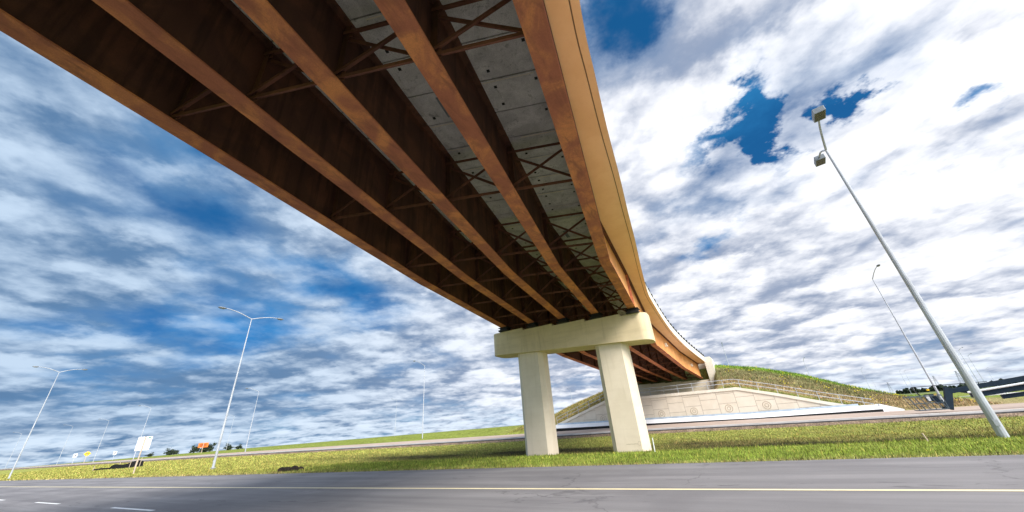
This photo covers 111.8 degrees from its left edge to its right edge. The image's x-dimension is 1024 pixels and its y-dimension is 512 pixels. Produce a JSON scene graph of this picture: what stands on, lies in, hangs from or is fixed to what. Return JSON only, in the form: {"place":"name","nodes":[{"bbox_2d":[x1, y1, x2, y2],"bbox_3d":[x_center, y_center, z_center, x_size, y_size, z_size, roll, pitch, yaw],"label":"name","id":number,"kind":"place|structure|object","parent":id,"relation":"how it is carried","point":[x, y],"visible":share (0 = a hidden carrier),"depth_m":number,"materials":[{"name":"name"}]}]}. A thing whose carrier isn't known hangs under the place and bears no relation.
{"place":"outdoors","nodes":[
{"label":"outdoors","id":0,"kind":"place"},
{"bbox_2d":[0,454,1023,511],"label":"road","id":1,"kind":"structure","parent":0,"point":[363,491],"depth_m":8.64,"materials":[{"name":"grey asphalt"}]},
{"bbox_2d":[35,502,152,510],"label":"white lane dashes","id":2,"kind":"object","parent":1,"relation":"on","point":[113,507],"visible":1,"depth_m":11.60,"materials":[{"name":"paint"}]},
{"bbox_2d":[150,487,1023,490],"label":"yellow edge line","id":3,"kind":"object","parent":1,"relation":"on","point":[649,489],"visible":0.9,"depth_m":7.45,"materials":[{"name":"paint"}]},
{"bbox_2d":[0,365,1023,478],"bbox_3d":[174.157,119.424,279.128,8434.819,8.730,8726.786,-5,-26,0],"label":"ground","id":4,"kind":"structure","parent":0,"point":[495,431],"depth_m":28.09,"materials":[{"name":"green plant"}]},
{"bbox_2d":[8,366,87,478],"bbox_3d":[-77.612,26.886,56.543,0.340,16.785,6.320,-18,-29,25],"label":"street lamp","id":5,"kind":"object","parent":4,"relation":"on","point":[36,420],"visible":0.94,"depth_m":56.26,"materials":[{"name":"metal"}]},
{"bbox_2d":[92,457,143,470],"bbox_3d":[-64.668,34.279,56.972,9.019,1.491,0.838,-8,-26,6],"label":"silt fence","id":6,"kind":"object","parent":4,"relation":"on","point":[131,464],"visible":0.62,"depth_m":56.66,"materials":[{"name":"black fabric"}]},
{"bbox_2d":[133,436,152,473],"bbox_3d":[-37.534,20.271,34.868,1.050,3.750,0.093,12,-31,-31],"label":"road sign","id":7,"kind":"object","parent":4,"relation":"on","point":[143,443],"visible":0.88,"depth_m":35.37,"materials":[{"name":"white metal"}]},
{"bbox_2d":[163,447,177,454],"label":"tree","id":8,"kind":"object","parent":4,"relation":"on","point":[171,452],"visible":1,"depth_m":217.11,"materials":[{"name":"green plant"}]},
{"bbox_2d":[0,448,366,480],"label":"verge grass","id":9,"kind":"structure","parent":4,"relation":"on","point":[84,472],"depth_m":48.08,"materials":[{"name":"green plant"}]},
{"bbox_2d":[189,445,199,452],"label":"tree","id":10,"kind":"object","parent":4,"relation":"on","point":[195,449],"visible":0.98,"depth_m":203.98,"materials":[{"name":"green plant"}]},
{"bbox_2d":[198,443,208,452],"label":"road sign","id":11,"kind":"object","parent":4,"relation":"on","point":[201,445],"visible":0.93,"depth_m":117.50,"materials":[{"name":"orange metal"}]},
{"bbox_2d":[202,441,216,451],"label":"tree","id":12,"kind":"object","parent":4,"relation":"on","point":[209,448],"visible":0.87,"depth_m":208.01,"materials":[{"name":"green plant"}]},
{"bbox_2d":[223,443,234,449],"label":"tree","id":13,"kind":"object","parent":4,"relation":"on","point":[230,447],"visible":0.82,"depth_m":227.21,"materials":[{"name":"green plant"}]},
{"bbox_2d":[211,307,283,469],"bbox_3d":[-26.843,12.501,33.523,0.340,14.470,6.320,-18,-29,25],"label":"street lamp","id":14,"kind":"object","parent":4,"relation":"on","point":[218,446],"visible":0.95,"depth_m":32.98,"materials":[{"name":"metal"}]},
{"bbox_2d":[245,388,258,451],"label":"street lamp","id":15,"kind":"object","parent":4,"relation":"on","point":[252,420],"visible":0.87,"depth_m":95.42,"materials":[{"name":"metal"}]},
{"bbox_2d":[277,465,303,471],"bbox_3d":[-13.851,13.303,21.529,2.189,0.470,1.121,-10,-26,10],"label":"soil heap","id":16,"kind":"object","parent":4,"relation":"on","point":[294,468],"visible":0.6,"depth_m":21.33,"materials":[{"name":"soil"}]},
{"bbox_2d":[0,0,714,455],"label":"overpass bridge","id":17,"kind":"structure","parent":4,"relation":"on","point":[458,152],"depth_m":10.99,"materials":[{"name":"metal"}]},
{"bbox_2d":[413,360,424,438],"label":"street lamp","id":18,"kind":"object","parent":4,"relation":"on","point":[423,401],"visible":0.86,"depth_m":73.43,"materials":[{"name":"metal"}]},
{"bbox_2d":[0,408,1023,469],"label":"kerb","id":19,"kind":"structure","parent":4,"relation":"on","point":[971,412],"depth_m":32.09,"materials":[{"name":"concrete"}]},
{"bbox_2d":[2,411,1023,469],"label":"road shoulder","id":20,"kind":"object","parent":4,"relation":"on","point":[648,430],"visible":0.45,"depth_m":31.77},
{"bbox_2d":[556,387,846,424],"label":"retaining wall","id":21,"kind":"structure","parent":4,"relation":"on","point":[724,400],"depth_m":46.42,"materials":[{"name":"beige concrete"}]},
{"bbox_2d":[556,379,873,420],"bbox_3d":[23.929,20.289,48.185,38.835,4.704,0.060,-18,-29,25],"label":"handrail","id":22,"kind":"object","parent":21,"relation":"on","point":[723,387],"visible":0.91,"depth_m":45.93,"materials":[{"name":"metal"}]},
{"bbox_2d":[556,409,883,431],"bbox_3d":[23.661,22.223,46.092,39.000,1.100,0.350,-18,-29,25],"label":"drain channel","id":23,"kind":"object","parent":4,"relation":"on","point":[602,427],"visible":0.35,"depth_m":44.03,"materials":[{"name":"grey concrete"}]},
{"bbox_2d":[556,404,904,428],"bbox_3d":[24.615,21.703,46.256,40.800,1.570,1.300,-18,-29,25],"label":"concrete barrier","id":24,"kind":"object","parent":4,"relation":"on","point":[808,410],"visible":0.8,"depth_m":43.08,"materials":[{"name":"white concrete"}]},
{"bbox_2d":[509,363,1002,432],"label":"embankment grass","id":25,"kind":"structure","parent":4,"relation":"on","point":[887,396],"depth_m":47.55,"materials":[{"name":"green plant"}]},
{"bbox_2d":[724,365,972,402],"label":"wild flowers","id":26,"kind":"object","parent":25,"relation":"on","point":[843,384],"visible":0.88,"depth_m":46.98,"materials":[{"name":"yellow plant"}]},
{"bbox_2d":[872,264,943,404],"bbox_3d":[45.318,8.796,39.324,0.340,16.125,3.825,-18,-29,25],"label":"street lamp","id":27,"kind":"object","parent":4,"relation":"on","point":[925,371],"visible":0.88,"depth_m":40.12,"materials":[{"name":"metal"}]},
{"bbox_2d":[812,105,1009,437],"bbox_3d":[14.974,0.246,13.530,0.400,13.100,4.720,-24,-32,33],"label":"street lamp","id":28,"kind":"object","parent":4,"relation":"on","point":[818,115],"visible":0.91,"depth_m":12.62,"materials":[{"name":"metal"}]},
{"bbox_2d":[896,378,1023,393],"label":"distant wood","id":29,"kind":"object","parent":4,"relation":"on","point":[921,390],"visible":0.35,"depth_m":405.68,"materials":[{"name":"green plant"}]},
{"bbox_2d":[0,0,1023,468],"label":"sky","id":30,"kind":"structure","parent":0,"point":[122,242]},
{"bbox_2d":[8,403,1023,468],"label":"frontage road","id":31,"kind":"structure","parent":0,"point":[960,409],"depth_m":39.42,"materials":[{"name":"grey asphalt"}]},
{"bbox_2d":[902,376,1023,410],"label":"boom lift","id":32,"kind":"object","parent":31,"relation":"on","point":[948,402],"visible":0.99,"depth_m":28.03,"materials":[{"name":"black metal"}]},
{"bbox_2d":[959,392,1016,396],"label":"road","id":33,"kind":"structure","parent":0,"point":[989,395],"depth_m":58.01,"materials":[{"name":"grey asphalt"}]}
]}

